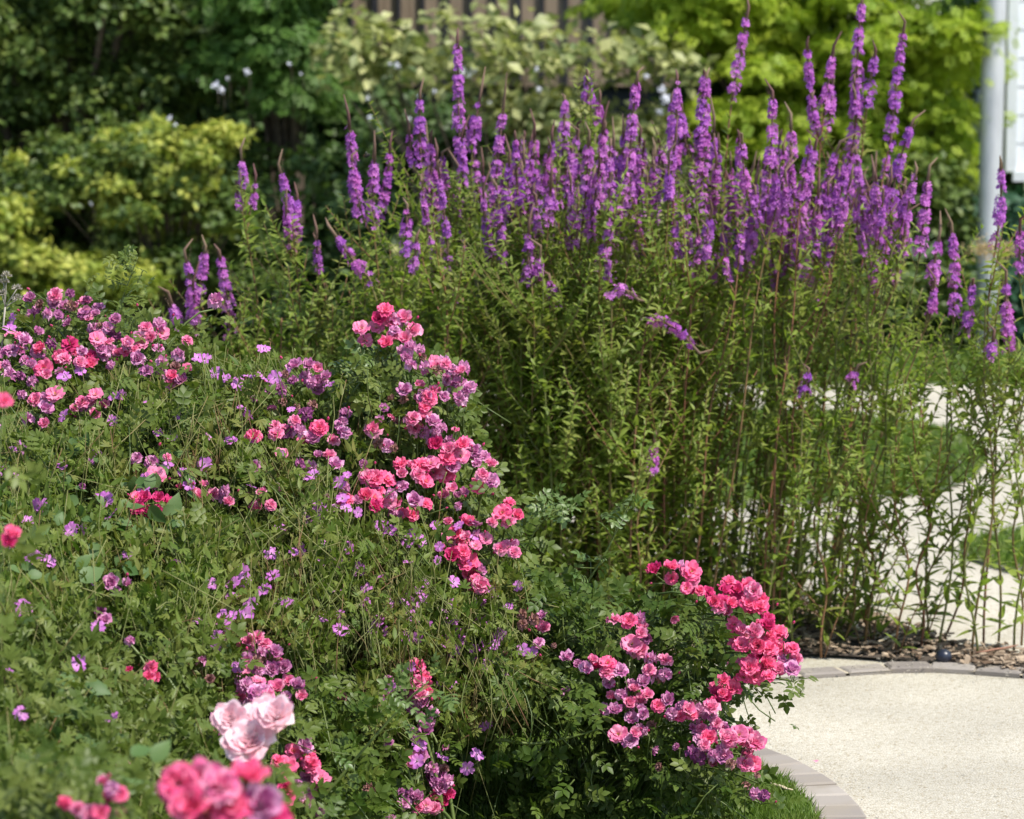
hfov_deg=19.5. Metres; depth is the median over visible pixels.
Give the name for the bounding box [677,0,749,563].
loosestrife
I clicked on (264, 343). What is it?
loosestrife
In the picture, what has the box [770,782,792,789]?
dry leaf
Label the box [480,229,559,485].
loosestrife
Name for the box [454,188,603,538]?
loosestrife
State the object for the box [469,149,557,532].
loosestrife
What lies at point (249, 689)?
rose bush
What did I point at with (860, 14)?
loosestrife
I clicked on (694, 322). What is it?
loosestrife
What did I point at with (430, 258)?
loosestrife
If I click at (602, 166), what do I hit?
loosestrife
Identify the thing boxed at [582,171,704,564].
loosestrife
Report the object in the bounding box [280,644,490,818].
rose bush
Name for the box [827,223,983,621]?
loosestrife
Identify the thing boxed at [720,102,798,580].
loosestrife
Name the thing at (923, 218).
loosestrife
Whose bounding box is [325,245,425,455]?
loosestrife
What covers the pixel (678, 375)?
loosestrife
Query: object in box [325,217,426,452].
loosestrife
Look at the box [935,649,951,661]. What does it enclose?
garden light
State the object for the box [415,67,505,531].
loosestrife
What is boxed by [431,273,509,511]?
loosestrife
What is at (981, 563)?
kerb curve
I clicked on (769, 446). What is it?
loosestrife
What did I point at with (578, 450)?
loosestrife
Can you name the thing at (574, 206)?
loosestrife
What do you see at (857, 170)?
loosestrife
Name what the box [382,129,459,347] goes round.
loosestrife
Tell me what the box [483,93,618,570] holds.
loosestrife
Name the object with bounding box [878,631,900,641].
wood stick
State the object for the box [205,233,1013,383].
lawn
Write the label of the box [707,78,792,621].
loosestrife
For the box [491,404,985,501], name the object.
grass
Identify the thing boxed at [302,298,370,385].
loosestrife
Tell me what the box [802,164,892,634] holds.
loosestrife
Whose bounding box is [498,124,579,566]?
loosestrife
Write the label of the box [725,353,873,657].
loosestrife
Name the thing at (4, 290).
thistle
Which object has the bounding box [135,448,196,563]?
broad leaved plant
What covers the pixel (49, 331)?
rose bush
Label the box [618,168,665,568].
loosestrife
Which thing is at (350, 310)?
loosestrife
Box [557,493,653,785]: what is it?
rose shoot
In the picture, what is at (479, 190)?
loosestrife
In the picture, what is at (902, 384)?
ground
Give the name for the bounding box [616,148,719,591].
loosestrife
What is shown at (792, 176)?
loosestrife
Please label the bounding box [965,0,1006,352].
metal pole
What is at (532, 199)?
loosestrife
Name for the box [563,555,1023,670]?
bark mulch
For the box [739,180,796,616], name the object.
loosestrife
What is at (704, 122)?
loosestrife
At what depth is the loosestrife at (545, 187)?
8.13 m
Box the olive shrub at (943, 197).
[662,120,1004,345]
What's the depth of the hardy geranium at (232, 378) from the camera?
5.89 m
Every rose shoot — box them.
[84,244,156,371]
[307,651,459,818]
[328,338,412,504]
[485,697,659,804]
[514,482,590,734]
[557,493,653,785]
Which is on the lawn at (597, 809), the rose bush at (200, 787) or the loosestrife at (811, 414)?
the rose bush at (200, 787)
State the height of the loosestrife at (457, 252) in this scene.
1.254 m
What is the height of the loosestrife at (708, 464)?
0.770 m
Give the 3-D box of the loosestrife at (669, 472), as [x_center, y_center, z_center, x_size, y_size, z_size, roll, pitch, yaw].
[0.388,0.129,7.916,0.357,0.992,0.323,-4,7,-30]
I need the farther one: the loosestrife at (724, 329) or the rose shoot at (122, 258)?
the loosestrife at (724, 329)
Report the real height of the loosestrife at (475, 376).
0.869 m
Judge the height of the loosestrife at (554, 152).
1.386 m
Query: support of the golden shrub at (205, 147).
on the lawn at (930, 249)
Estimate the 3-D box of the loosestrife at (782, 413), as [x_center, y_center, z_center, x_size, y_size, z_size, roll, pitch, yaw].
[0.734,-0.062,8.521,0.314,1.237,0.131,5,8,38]
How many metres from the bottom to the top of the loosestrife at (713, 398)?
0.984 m
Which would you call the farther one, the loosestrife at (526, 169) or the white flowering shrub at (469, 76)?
the white flowering shrub at (469, 76)
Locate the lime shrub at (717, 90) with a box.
[650,0,1018,239]
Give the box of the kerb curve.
[967,535,1023,575]
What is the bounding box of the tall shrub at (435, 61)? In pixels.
[294,0,719,298]
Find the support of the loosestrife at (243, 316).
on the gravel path
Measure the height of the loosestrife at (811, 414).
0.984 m
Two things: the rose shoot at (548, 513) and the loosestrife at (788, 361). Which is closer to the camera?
the rose shoot at (548, 513)
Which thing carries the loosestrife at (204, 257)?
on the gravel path
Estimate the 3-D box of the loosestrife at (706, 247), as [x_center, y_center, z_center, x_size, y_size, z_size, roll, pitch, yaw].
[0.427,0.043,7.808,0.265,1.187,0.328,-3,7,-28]
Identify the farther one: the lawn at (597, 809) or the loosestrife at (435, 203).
the loosestrife at (435, 203)
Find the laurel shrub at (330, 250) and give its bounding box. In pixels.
[218,141,421,342]
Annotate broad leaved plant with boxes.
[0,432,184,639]
[49,672,124,764]
[63,566,103,619]
[117,740,170,818]
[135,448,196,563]
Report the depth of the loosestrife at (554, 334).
7.84 m
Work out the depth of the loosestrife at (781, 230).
7.85 m
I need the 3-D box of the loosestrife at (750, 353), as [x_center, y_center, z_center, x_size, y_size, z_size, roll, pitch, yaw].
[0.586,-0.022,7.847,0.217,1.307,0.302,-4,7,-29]
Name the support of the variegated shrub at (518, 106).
on the lawn at (930, 249)
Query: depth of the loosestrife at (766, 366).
8.09 m
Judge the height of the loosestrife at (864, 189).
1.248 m
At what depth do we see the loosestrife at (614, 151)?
8.33 m
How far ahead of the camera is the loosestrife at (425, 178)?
8.40 m
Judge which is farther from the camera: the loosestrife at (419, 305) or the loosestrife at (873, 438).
the loosestrife at (873, 438)
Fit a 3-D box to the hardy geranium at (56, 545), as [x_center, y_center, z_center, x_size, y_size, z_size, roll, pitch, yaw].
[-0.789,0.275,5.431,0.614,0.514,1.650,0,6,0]
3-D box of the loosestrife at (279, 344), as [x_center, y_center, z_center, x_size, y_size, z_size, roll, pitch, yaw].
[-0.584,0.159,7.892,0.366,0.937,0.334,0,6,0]
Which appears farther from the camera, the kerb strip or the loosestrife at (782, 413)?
the loosestrife at (782, 413)
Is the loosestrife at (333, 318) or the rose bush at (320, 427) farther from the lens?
the loosestrife at (333, 318)
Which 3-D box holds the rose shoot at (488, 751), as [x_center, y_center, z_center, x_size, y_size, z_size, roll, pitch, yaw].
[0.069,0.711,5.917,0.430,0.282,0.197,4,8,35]
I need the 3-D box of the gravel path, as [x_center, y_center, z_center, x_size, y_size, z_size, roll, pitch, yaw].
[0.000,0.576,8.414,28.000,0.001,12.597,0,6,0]
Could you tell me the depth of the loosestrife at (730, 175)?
8.12 m
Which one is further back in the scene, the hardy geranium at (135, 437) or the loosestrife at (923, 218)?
the loosestrife at (923, 218)
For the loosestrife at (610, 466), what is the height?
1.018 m
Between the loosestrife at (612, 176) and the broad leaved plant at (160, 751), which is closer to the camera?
the broad leaved plant at (160, 751)
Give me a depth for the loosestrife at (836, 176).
7.99 m
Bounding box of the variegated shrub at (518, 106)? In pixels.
[379,76,720,285]
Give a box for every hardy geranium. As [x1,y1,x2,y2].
[0,312,261,532]
[0,409,245,691]
[0,559,320,818]
[115,482,384,732]
[191,337,428,573]
[249,469,558,725]
[337,579,561,746]
[352,662,532,818]
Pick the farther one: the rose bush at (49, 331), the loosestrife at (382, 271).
the loosestrife at (382, 271)
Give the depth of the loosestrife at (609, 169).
7.72 m
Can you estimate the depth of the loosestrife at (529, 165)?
7.93 m
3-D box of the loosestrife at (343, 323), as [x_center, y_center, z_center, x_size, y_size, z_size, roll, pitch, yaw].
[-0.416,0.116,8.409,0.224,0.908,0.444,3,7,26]
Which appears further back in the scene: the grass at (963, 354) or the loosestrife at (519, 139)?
the grass at (963, 354)
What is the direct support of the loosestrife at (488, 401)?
on the bark mulch
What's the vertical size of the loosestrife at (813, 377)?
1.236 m
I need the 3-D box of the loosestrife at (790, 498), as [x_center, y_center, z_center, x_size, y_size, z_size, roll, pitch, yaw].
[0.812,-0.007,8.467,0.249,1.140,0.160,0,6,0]
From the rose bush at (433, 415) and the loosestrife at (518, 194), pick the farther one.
the loosestrife at (518, 194)
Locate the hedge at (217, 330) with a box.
[104,249,1021,346]
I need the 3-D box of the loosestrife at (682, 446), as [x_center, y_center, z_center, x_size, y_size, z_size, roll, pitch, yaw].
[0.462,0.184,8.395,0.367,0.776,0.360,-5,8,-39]
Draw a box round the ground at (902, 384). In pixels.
[716,101,1001,384]
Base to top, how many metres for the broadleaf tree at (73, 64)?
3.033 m
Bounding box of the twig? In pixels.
[975,644,1018,652]
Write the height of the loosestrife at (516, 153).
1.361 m
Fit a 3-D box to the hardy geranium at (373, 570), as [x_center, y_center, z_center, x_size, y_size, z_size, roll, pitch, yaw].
[-0.222,0.387,6.023,0.665,0.596,1.205,0,6,0]
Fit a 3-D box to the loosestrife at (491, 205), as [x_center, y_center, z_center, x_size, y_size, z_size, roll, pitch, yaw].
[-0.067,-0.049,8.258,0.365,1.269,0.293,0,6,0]
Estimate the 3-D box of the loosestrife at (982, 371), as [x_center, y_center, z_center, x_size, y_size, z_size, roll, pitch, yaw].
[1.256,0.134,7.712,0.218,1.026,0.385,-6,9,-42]
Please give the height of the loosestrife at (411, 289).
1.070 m
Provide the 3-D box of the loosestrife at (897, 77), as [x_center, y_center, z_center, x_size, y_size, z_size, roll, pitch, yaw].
[0.996,-0.237,8.109,0.316,1.677,0.234,-3,7,-23]
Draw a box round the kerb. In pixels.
[668,721,866,818]
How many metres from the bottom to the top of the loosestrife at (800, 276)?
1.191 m
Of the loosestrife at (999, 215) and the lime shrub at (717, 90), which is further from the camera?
the lime shrub at (717, 90)
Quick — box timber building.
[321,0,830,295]
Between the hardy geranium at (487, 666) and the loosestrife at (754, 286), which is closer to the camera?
the hardy geranium at (487, 666)
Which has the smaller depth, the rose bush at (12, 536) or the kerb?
the rose bush at (12, 536)
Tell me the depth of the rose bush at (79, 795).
3.63 m
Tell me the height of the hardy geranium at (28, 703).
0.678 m
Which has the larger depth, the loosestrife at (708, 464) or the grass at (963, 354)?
the grass at (963, 354)
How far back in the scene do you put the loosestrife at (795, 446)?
8.28 m
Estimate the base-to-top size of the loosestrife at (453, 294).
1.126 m
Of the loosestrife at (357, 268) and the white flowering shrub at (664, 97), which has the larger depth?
the white flowering shrub at (664, 97)
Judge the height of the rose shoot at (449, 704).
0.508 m
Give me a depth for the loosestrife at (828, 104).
8.06 m
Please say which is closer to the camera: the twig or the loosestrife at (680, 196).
the twig
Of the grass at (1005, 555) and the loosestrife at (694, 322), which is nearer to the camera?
the loosestrife at (694, 322)
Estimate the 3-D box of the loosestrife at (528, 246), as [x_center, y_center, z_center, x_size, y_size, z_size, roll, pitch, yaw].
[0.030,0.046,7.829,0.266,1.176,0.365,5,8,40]
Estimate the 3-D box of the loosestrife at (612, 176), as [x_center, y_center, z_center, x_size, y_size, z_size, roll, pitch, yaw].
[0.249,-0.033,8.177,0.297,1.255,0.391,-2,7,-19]
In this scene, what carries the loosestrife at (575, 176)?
on the bark mulch
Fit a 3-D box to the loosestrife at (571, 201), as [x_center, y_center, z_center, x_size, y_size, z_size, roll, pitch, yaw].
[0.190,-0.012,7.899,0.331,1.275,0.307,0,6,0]
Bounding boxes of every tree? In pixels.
[0,0,254,248]
[0,0,432,308]
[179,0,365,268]
[563,0,1023,267]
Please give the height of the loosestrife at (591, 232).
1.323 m
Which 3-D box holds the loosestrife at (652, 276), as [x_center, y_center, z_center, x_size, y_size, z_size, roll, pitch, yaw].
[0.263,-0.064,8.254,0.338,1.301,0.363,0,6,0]
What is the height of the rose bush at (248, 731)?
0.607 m
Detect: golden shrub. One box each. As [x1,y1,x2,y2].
[0,187,75,314]
[3,111,258,329]
[36,241,177,333]
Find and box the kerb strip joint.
[778,664,1023,677]
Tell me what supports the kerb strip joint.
on the gravel path
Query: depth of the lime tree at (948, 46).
16.07 m
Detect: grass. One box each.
[84,326,1023,383]
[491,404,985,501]
[956,523,1023,569]
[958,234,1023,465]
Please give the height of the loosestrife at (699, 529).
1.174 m
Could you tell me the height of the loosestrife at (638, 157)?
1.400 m
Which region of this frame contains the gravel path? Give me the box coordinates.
[343,385,1023,818]
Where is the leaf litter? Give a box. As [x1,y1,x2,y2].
[747,656,1021,816]
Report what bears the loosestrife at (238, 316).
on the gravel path
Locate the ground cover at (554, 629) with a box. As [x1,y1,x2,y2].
[2,359,587,818]
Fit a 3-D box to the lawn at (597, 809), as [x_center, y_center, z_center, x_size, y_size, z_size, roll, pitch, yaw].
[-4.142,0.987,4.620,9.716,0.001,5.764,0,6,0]
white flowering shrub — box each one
[89,62,303,222]
[366,62,540,139]
[643,74,669,132]
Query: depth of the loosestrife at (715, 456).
8.16 m
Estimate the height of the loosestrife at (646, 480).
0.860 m
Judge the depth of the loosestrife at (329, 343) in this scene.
7.83 m
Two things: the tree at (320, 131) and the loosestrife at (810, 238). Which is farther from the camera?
the tree at (320, 131)
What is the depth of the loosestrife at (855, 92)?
8.06 m
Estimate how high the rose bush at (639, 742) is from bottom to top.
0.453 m
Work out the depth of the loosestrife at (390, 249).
8.21 m
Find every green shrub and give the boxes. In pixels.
[18,124,292,323]
[320,90,516,328]
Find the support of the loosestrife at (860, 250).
on the bark mulch
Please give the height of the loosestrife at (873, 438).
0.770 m
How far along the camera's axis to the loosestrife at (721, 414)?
8.27 m
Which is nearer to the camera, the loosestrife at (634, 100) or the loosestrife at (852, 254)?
the loosestrife at (634, 100)
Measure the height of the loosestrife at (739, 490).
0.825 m
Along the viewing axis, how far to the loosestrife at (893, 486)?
7.73 m
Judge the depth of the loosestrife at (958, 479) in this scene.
7.82 m
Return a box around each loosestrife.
[146,238,205,351]
[156,235,249,339]
[158,286,182,330]
[166,277,285,367]
[195,278,311,374]
[203,305,313,369]
[204,244,285,369]
[222,292,296,376]
[223,268,289,367]
[226,137,327,366]
[229,149,348,373]
[241,278,330,390]
[258,214,348,400]
[265,301,336,383]
[275,272,363,385]
[282,247,349,407]
[294,286,349,395]
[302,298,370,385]
[307,301,395,418]
[316,242,422,399]
[323,130,401,395]
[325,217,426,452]
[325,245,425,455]
[328,333,376,395]
[332,225,490,453]
[334,94,434,365]
[350,192,441,437]
[350,244,434,350]
[356,254,428,346]
[367,77,498,443]
[367,165,447,342]
[368,225,439,336]
[370,122,469,355]
[377,255,450,348]
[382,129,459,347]
[393,215,487,413]
[403,147,508,462]
[403,159,486,375]
[408,219,498,460]
[413,216,501,457]
[414,27,501,366]
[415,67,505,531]
[416,244,496,444]
[420,160,503,508]
[428,162,512,498]
[428,168,487,412]
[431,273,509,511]
[436,130,575,504]
[444,170,562,537]
[447,72,538,496]
[448,232,587,589]
[449,140,586,497]
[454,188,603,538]
[457,204,590,557]
[458,231,618,573]
[465,117,561,456]
[465,178,602,518]
[465,325,512,498]
[466,108,588,496]
[466,157,603,593]
[467,228,598,611]
[467,315,524,500]
[468,137,562,589]
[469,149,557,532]
[474,120,586,573]
[478,368,592,601]
[480,130,582,587]
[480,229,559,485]
[481,144,605,479]
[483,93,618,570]
[493,316,622,538]
[494,135,586,547]
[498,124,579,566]
[500,163,588,467]
[514,250,617,587]
[515,101,672,608]
[515,121,620,583]
[516,146,664,596]
[525,117,592,569]
[526,164,634,608]
[527,172,586,447]
[530,138,679,625]
[530,144,663,549]
[538,261,616,601]
[541,299,639,565]
[542,132,607,462]
[545,282,681,631]
[546,295,677,629]
[548,157,685,610]
[552,120,657,562]
[555,211,657,612]
[555,302,644,580]
[558,175,626,530]
[560,67,668,631]
[560,271,668,623]
[561,250,712,611]
[561,274,635,575]
[562,164,667,547]
[562,171,651,605]
[563,120,683,594]
[564,113,672,591]
[566,67,645,558]
[572,274,728,595]
[573,116,664,540]
[574,411,722,613]
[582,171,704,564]
[584,157,720,590]
[590,331,689,558]
[592,178,719,541]
[598,275,728,613]
[609,132,704,591]
[609,200,743,633]
[612,117,696,608]
[612,142,679,536]
[613,150,682,518]
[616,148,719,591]
[617,69,740,634]
[617,164,753,594]
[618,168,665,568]
[623,69,761,633]
[625,197,764,611]
[626,120,713,535]
[629,161,752,598]
[632,173,738,600]
[633,197,746,596]
[635,176,759,599]
[643,354,731,572]
[645,279,722,539]
[646,168,726,599]
[650,93,786,588]
[656,203,747,598]
[659,277,744,593]
[662,67,783,616]
[662,151,756,562]
[675,328,802,584]
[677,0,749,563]
[677,129,754,594]
[678,381,729,568]
[693,165,772,628]
[695,170,773,594]
[700,152,794,644]
[705,166,817,577]
[706,201,761,590]
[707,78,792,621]
[708,155,830,623]
[712,194,802,614]
[714,137,837,616]
[714,155,777,591]
[715,195,815,580]
[718,129,782,576]
[718,185,777,588]
[718,332,863,568]
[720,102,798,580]
[722,133,866,611]
[723,275,833,578]
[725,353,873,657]
[727,217,818,577]
[729,309,837,610]
[731,200,810,578]
[735,268,820,623]
[736,270,851,606]
[737,152,830,586]
[737,205,833,559]
[737,240,846,609]
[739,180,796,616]
[741,129,817,585]
[741,146,889,624]
[744,364,815,620]
[752,0,866,620]
[758,164,853,624]
[758,181,808,582]
[760,137,836,627]
[761,173,888,626]
[765,31,853,618]
[766,171,877,600]
[766,227,825,596]
[768,195,880,618]
[771,295,876,624]
[772,134,892,599]
[772,176,853,565]
[776,323,882,642]
[778,160,855,627]
[784,411,937,641]
[785,40,878,609]
[795,157,937,633]
[795,423,966,644]
[798,320,955,627]
[799,161,919,628]
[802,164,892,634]
[803,172,912,633]
[806,141,868,597]
[811,110,925,629]
[812,167,911,584]
[814,188,897,561]
[816,10,939,612]
[822,155,885,636]
[827,179,908,617]
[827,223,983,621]
[837,211,962,646]
[837,236,913,622]
[837,338,948,598]
[839,221,920,639]
[844,418,963,654]
[866,351,1023,634]
[899,208,1010,642]
[899,352,957,646]
[908,408,1023,630]
[936,324,1023,658]
[937,262,1023,653]
[937,341,1021,638]
[946,260,1023,647]
[956,155,1023,646]
[972,215,1023,652]
[976,353,1023,645]
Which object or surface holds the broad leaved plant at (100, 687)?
attached to the hardy geranium at (28, 703)
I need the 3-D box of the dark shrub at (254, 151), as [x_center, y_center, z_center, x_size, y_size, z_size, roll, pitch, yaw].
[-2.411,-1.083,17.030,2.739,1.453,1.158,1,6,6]
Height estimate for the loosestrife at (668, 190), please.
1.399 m
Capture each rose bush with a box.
[0,282,251,498]
[0,392,50,639]
[0,735,162,818]
[50,572,357,818]
[77,356,382,554]
[156,756,310,818]
[210,692,317,816]
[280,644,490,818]
[312,302,510,578]
[337,432,565,799]
[441,646,785,818]
[472,559,817,805]
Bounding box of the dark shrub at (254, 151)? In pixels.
[0,92,321,326]
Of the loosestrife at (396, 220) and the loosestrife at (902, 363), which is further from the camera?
the loosestrife at (396, 220)
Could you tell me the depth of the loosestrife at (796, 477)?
7.66 m
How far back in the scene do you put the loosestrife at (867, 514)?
7.80 m
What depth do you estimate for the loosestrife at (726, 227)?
8.23 m
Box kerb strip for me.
[773,661,1023,679]
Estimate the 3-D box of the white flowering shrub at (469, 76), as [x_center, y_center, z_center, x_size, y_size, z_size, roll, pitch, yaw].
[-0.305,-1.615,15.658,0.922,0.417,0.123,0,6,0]
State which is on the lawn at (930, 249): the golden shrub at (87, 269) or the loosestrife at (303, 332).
the golden shrub at (87, 269)
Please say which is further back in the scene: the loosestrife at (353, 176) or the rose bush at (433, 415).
the loosestrife at (353, 176)
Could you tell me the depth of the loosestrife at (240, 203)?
7.91 m
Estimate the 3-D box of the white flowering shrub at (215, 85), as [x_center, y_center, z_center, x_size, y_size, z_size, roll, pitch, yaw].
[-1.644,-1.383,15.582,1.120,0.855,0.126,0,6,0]
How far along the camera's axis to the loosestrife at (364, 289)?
7.82 m
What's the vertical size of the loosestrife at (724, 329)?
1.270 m
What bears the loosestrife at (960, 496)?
on the bark mulch
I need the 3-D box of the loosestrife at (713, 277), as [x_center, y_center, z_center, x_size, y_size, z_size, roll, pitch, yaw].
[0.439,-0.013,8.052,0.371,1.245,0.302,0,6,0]
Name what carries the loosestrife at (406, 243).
on the bark mulch
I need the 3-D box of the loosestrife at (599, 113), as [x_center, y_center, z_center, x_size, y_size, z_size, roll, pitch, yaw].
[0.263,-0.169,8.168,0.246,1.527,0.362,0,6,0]
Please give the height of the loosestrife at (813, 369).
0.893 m
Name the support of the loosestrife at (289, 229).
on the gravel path
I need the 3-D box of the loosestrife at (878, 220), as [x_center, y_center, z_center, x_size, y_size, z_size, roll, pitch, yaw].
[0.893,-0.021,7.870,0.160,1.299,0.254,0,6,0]
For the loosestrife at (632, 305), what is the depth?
7.86 m
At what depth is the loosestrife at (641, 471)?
7.63 m
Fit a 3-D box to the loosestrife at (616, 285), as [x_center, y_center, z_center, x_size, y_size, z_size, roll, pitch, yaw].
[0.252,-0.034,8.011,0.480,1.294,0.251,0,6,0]
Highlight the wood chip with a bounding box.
[844,621,862,630]
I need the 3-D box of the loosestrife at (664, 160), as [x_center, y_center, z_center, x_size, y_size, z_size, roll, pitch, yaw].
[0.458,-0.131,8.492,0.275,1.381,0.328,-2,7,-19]
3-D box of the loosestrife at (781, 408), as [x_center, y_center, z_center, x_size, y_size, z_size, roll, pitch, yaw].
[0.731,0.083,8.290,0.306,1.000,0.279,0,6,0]
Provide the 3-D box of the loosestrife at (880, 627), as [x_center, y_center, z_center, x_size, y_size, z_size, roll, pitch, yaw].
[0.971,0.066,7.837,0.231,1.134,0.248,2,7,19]
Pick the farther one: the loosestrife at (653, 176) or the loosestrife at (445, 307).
the loosestrife at (653, 176)
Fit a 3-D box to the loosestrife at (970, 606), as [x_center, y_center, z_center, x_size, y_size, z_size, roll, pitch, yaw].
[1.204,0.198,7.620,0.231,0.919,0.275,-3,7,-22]
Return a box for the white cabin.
[962,0,1023,196]
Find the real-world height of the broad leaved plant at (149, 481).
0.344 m
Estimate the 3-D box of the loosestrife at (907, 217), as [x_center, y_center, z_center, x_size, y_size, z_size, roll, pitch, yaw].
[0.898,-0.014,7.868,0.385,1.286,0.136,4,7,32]
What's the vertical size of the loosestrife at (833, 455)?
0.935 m
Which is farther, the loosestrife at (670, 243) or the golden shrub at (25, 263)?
the golden shrub at (25, 263)
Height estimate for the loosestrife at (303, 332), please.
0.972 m
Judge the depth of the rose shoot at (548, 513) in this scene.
6.11 m
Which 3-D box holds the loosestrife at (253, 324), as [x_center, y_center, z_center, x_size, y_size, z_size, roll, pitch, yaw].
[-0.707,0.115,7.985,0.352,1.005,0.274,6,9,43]
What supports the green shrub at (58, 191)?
on the lawn at (930, 249)
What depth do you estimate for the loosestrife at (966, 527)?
7.76 m
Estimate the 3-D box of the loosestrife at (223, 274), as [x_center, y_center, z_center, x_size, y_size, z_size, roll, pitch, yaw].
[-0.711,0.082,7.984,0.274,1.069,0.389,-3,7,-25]
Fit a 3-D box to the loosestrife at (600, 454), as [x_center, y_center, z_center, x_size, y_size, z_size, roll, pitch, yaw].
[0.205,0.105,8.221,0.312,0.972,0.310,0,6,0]
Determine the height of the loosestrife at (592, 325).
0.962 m
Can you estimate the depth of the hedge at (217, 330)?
16.54 m
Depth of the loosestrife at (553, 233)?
8.22 m
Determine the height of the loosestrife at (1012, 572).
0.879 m
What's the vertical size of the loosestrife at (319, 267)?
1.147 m
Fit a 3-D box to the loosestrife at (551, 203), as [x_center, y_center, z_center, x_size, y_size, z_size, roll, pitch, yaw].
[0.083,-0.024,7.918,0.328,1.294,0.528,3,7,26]
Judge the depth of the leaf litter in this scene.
7.50 m
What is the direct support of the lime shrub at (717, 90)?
on the lawn at (930, 249)
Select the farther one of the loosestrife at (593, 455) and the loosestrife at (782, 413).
the loosestrife at (782, 413)
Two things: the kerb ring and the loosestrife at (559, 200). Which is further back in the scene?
the kerb ring
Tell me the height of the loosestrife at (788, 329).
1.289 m
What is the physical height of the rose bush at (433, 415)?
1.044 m
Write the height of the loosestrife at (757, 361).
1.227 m
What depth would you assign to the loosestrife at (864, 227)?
8.01 m
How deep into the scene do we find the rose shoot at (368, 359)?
6.12 m
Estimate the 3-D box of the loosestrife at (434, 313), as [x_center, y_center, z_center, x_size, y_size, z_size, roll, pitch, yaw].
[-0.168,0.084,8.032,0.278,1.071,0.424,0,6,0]
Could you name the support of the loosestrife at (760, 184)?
on the bark mulch
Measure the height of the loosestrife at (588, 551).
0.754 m
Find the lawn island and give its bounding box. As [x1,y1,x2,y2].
[668,416,982,503]
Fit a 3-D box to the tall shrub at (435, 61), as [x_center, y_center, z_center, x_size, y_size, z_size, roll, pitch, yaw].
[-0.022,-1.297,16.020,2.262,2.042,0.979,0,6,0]
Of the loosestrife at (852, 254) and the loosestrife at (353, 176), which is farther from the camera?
the loosestrife at (852, 254)
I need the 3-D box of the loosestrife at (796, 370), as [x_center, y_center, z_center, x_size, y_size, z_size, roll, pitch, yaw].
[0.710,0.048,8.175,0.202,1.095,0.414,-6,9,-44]
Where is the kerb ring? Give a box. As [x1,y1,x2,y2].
[681,415,983,506]
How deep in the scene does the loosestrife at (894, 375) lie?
8.10 m
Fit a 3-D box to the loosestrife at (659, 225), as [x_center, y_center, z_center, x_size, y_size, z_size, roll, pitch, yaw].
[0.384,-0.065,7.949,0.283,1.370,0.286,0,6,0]
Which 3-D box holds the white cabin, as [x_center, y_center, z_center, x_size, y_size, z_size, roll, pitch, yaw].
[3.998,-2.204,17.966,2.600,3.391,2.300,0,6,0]
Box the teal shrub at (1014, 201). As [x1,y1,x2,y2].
[907,184,1023,349]
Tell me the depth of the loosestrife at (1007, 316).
7.70 m
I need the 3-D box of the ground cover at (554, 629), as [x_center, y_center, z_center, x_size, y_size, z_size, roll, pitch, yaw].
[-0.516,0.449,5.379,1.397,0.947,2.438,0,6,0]
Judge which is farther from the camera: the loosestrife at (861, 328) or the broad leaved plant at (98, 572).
the loosestrife at (861, 328)
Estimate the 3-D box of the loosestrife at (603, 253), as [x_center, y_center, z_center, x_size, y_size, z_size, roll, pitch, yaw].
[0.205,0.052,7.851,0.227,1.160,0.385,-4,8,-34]
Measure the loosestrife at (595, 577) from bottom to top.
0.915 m
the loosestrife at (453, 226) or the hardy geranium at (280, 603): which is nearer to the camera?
the hardy geranium at (280, 603)
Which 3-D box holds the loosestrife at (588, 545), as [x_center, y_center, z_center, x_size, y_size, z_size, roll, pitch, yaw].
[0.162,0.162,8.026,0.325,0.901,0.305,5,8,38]
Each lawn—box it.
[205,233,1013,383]
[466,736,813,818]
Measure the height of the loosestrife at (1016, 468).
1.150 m
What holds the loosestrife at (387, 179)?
on the bark mulch
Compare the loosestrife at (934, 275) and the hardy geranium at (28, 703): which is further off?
the loosestrife at (934, 275)
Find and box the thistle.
[0,271,21,374]

